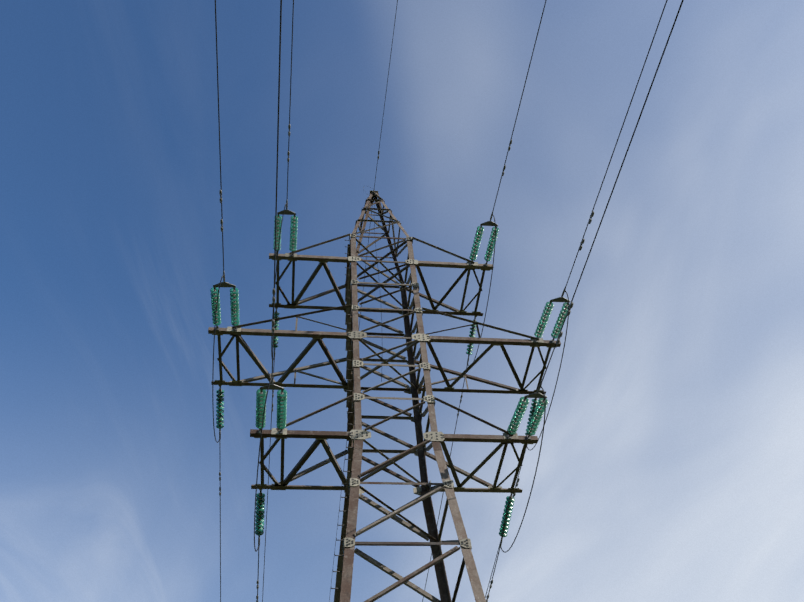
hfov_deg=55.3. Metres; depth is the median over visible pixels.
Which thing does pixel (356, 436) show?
transmission tower
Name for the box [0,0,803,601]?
sky
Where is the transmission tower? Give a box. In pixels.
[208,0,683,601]

